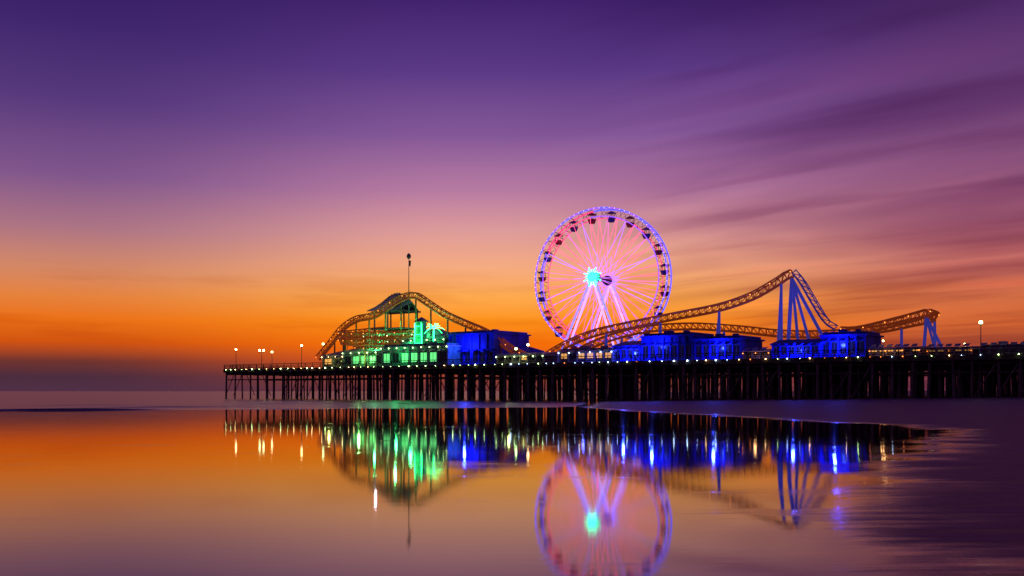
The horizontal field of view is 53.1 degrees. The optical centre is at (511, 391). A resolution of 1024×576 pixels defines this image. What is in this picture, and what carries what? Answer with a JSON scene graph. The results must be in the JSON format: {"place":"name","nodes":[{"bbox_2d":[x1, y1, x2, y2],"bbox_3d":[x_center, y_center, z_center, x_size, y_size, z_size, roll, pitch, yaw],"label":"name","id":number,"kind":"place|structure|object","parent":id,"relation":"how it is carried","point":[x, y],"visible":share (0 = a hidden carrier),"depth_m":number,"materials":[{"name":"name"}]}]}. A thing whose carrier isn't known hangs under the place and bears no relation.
{"place":"outdoors","nodes":[
{"label":"outdoors","id":0,"kind":"place"},
{"bbox_2d":[0,391,719,408],"bbox_3d":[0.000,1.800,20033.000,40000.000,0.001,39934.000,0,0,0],"label":"sea","id":1,"kind":"structure","parent":0,"point":[131,398],"depth_m":198.21,"materials":[{"name":"liquid"}]},
{"bbox_2d":[0,406,340,408],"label":"wave","id":2,"kind":"object","parent":1,"relation":"on","point":[189,406],"visible":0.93,"depth_m":113.23,"materials":[{"name":"liquid"}]},
{"bbox_2d":[0,408,356,410],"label":"wave","id":3,"kind":"object","parent":1,"relation":"on","point":[139,409],"visible":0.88,"depth_m":97.81,"materials":[{"name":"liquid"}]},
{"bbox_2d":[2,402,502,405],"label":"wave","id":4,"kind":"object","parent":1,"relation":"on","point":[277,404],"visible":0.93,"depth_m":139.06,"materials":[{"name":"liquid"}]},
{"bbox_2d":[223,345,1023,400],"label":"pier","id":5,"kind":"structure","parent":1,"relation":"in","point":[954,375],"depth_m":182.86,"materials":[{"name":"paint"}]},
{"bbox_2d":[321,351,342,366],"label":"snack kiosk","id":6,"kind":"object","parent":5,"relation":"on","point":[335,357],"visible":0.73,"depth_m":235.66,"materials":[{"name":"wood"}]},
{"bbox_2d":[323,356,341,364],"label":"windows","id":7,"kind":"structure","parent":6,"relation":"in","point":[337,359],"depth_m":234.96,"materials":[{"name":"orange glass"}]},
{"bbox_2d":[342,348,380,366],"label":"game arcade","id":8,"kind":"object","parent":5,"relation":"on","point":[354,356],"visible":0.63,"depth_m":229.03,"materials":[{"name":"metal"}]},
{"bbox_2d":[342,353,380,363],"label":"windows","id":9,"kind":"structure","parent":8,"relation":"in","point":[347,358],"depth_m":229.41,"materials":[{"name":"green glass"}]},
{"bbox_2d":[347,328,413,349],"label":"coaster station","id":10,"kind":"object","parent":5,"relation":"on","point":[383,335],"visible":0.16,"depth_m":232.56,"materials":[{"name":"paint"}]},
{"bbox_2d":[367,292,420,333],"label":"observation tower","id":11,"kind":"structure","parent":5,"relation":"on","point":[395,310],"depth_m":238.52,"materials":[{"name":"metal"}]},
{"bbox_2d":[407,253,410,332],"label":"flagpole","id":12,"kind":"object","parent":5,"relation":"on","point":[408,257],"visible":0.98,"depth_m":231.11,"materials":[{"name":"metal"}]},
{"bbox_2d":[387,329,450,343],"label":"pavilion","id":13,"kind":"structure","parent":5,"relation":"on","point":[440,337],"depth_m":221.44,"materials":[{"name":"metal"}]},
{"bbox_2d":[380,341,461,365],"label":"restaurant","id":14,"kind":"structure","parent":5,"relation":"on","point":[430,351],"depth_m":214.20,"materials":[{"name":"metal"}]},
{"bbox_2d":[381,349,445,362],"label":"windows","id":15,"kind":"structure","parent":14,"relation":"in","point":[414,354],"depth_m":215.25,"materials":[{"name":"green glass"}]},
{"bbox_2d":[414,317,428,343],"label":"neon tower","id":16,"kind":"structure","parent":14,"relation":"on","point":[421,337],"depth_m":219.02,"materials":[{"name":"metal"}]},
{"bbox_2d":[424,323,444,340],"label":"neon palm sign","id":17,"kind":"object","parent":14,"relation":"on","point":[433,329],"visible":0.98,"depth_m":214.71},
{"bbox_2d":[447,329,530,363],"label":"blue theatre","id":18,"kind":"structure","parent":5,"relation":"on","point":[477,346],"depth_m":210.87,"materials":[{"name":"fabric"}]},
{"bbox_2d":[458,348,492,361],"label":"windows","id":19,"kind":"structure","parent":18,"relation":"in","point":[482,353],"depth_m":210.26,"materials":[{"name":"blue glass"}]},
{"bbox_2d":[495,352,557,363],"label":"souvenir shop","id":20,"kind":"structure","parent":5,"relation":"on","point":[515,356],"depth_m":200.80,"materials":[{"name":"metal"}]},
{"bbox_2d":[495,352,541,360],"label":"windows","id":21,"kind":"structure","parent":20,"relation":"in","point":[516,358],"depth_m":200.93,"materials":[{"name":"black glass"}]},
{"bbox_2d":[512,345,544,352],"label":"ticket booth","id":22,"kind":"object","parent":5,"relation":"on","point":[525,348],"visible":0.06,"depth_m":214.38,"materials":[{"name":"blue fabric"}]},
{"bbox_2d":[557,346,616,361],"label":"ride station","id":23,"kind":"object","parent":5,"relation":"on","point":[602,352],"visible":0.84,"depth_m":190.90,"materials":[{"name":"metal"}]},
{"bbox_2d":[558,349,610,358],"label":"windows","id":24,"kind":"structure","parent":23,"relation":"in","point":[599,355],"depth_m":190.56,"materials":[{"name":"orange glass"}]},
{"bbox_2d":[535,207,671,348],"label":"ferris wheel","id":25,"kind":"object","parent":5,"relation":"on","point":[594,277],"visible":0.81,"depth_m":210.36,"materials":[{"name":"paint"}]},
{"bbox_2d":[612,341,640,360],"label":"game booth","id":26,"kind":"object","parent":5,"relation":"on","point":[628,348],"visible":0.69,"depth_m":186.90,"materials":[{"name":"blue wood"}]},
{"bbox_2d":[613,347,638,357],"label":"windows","id":27,"kind":"structure","parent":26,"relation":"in","point":[636,350],"depth_m":186.60,"materials":[{"name":"blue glass"}]},
{"bbox_2d":[316,269,942,365],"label":"roller coaster","id":28,"kind":"object","parent":5,"relation":"on","point":[352,338],"visible":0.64,"depth_m":188.66,"materials":[{"name":"paint"}]},
{"bbox_2d":[640,330,713,360],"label":"game booth","id":29,"kind":"object","parent":5,"relation":"on","point":[673,342],"visible":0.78,"depth_m":181.91,"materials":[{"name":"blue fabric"}]},
{"bbox_2d":[641,341,690,357],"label":"windows","id":30,"kind":"structure","parent":29,"relation":"in","point":[674,347],"depth_m":181.72,"materials":[{"name":"blue glass"}]},
{"bbox_2d":[692,333,764,359],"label":"game booth","id":31,"kind":"object","parent":5,"relation":"on","point":[722,344],"visible":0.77,"depth_m":175.11,"materials":[{"name":"blue fabric"}]},
{"bbox_2d":[694,341,738,355],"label":"windows","id":32,"kind":"structure","parent":31,"relation":"in","point":[736,346],"depth_m":174.74,"materials":[{"name":"blue glass"}]},
{"bbox_2d":[742,347,770,358],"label":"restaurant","id":33,"kind":"structure","parent":5,"relation":"on","point":[764,350],"depth_m":171.88,"materials":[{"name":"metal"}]},
{"bbox_2d":[743,347,767,354],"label":"windows","id":34,"kind":"structure","parent":33,"relation":"in","point":[763,348],"depth_m":171.27,"materials":[{"name":"black glass"}]},
{"bbox_2d":[770,339,825,357],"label":"game booth","id":35,"kind":"object","parent":5,"relation":"on","point":[807,345],"visible":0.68,"depth_m":166.69,"materials":[{"name":"blue wood"}]},
{"bbox_2d":[772,343,817,353],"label":"windows","id":36,"kind":"structure","parent":35,"relation":"in","point":[791,348],"depth_m":166.43,"materials":[{"name":"blue glass"}]},
{"bbox_2d":[819,329,883,356],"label":"game booth","id":37,"kind":"object","parent":5,"relation":"on","point":[843,339],"visible":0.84,"depth_m":164.07,"materials":[{"name":"blue fabric"}]},
{"bbox_2d":[821,337,863,353],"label":"windows","id":38,"kind":"structure","parent":37,"relation":"in","point":[842,343],"depth_m":164.03,"materials":[{"name":"blue glass"}]},
{"bbox_2d":[867,343,930,355],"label":"bait shop","id":39,"kind":"structure","parent":5,"relation":"on","point":[889,347],"depth_m":158.17,"materials":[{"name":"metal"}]},
{"bbox_2d":[870,343,918,352],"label":"windows","id":40,"kind":"structure","parent":39,"relation":"in","point":[889,345],"depth_m":157.67,"materials":[{"name":"glass"}]},
{"bbox_2d":[925,343,979,354],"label":"ticket booth","id":41,"kind":"object","parent":5,"relation":"on","point":[947,352],"visible":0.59,"depth_m":156.30,"materials":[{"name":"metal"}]},
{"bbox_2d":[928,343,970,351],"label":"windows","id":42,"kind":"structure","parent":41,"relation":"in","point":[965,344],"depth_m":156.10,"materials":[{"name":"glass"}]},
{"bbox_2d":[979,320,982,353],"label":"street lamp","id":43,"kind":"object","parent":5,"relation":"on","point":[980,322],"visible":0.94,"depth_m":148.09,"materials":[{"name":"metal"}]},
{"bbox_2d":[977,341,1023,353],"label":"harbour office","id":44,"kind":"structure","parent":5,"relation":"on","point":[1006,343],"depth_m":151.00,"materials":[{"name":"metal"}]},
{"bbox_2d":[981,342,1023,350],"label":"windows","id":45,"kind":"structure","parent":44,"relation":"in","point":[994,343],"depth_m":150.34,"materials":[{"name":"glass"}]},
{"bbox_2d":[0,390,1023,575],"bbox_3d":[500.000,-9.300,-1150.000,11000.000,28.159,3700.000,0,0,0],"label":"beach sand","id":46,"kind":"structure","parent":0,"point":[874,486],"depth_m":18.36,"materials":[{"name":"orange sand"}]},
{"bbox_2d":[0,0,1023,390],"label":"sky","id":47,"kind":"structure","parent":0,"point":[185,185],"materials":[{"name":"purple"}]}
]}

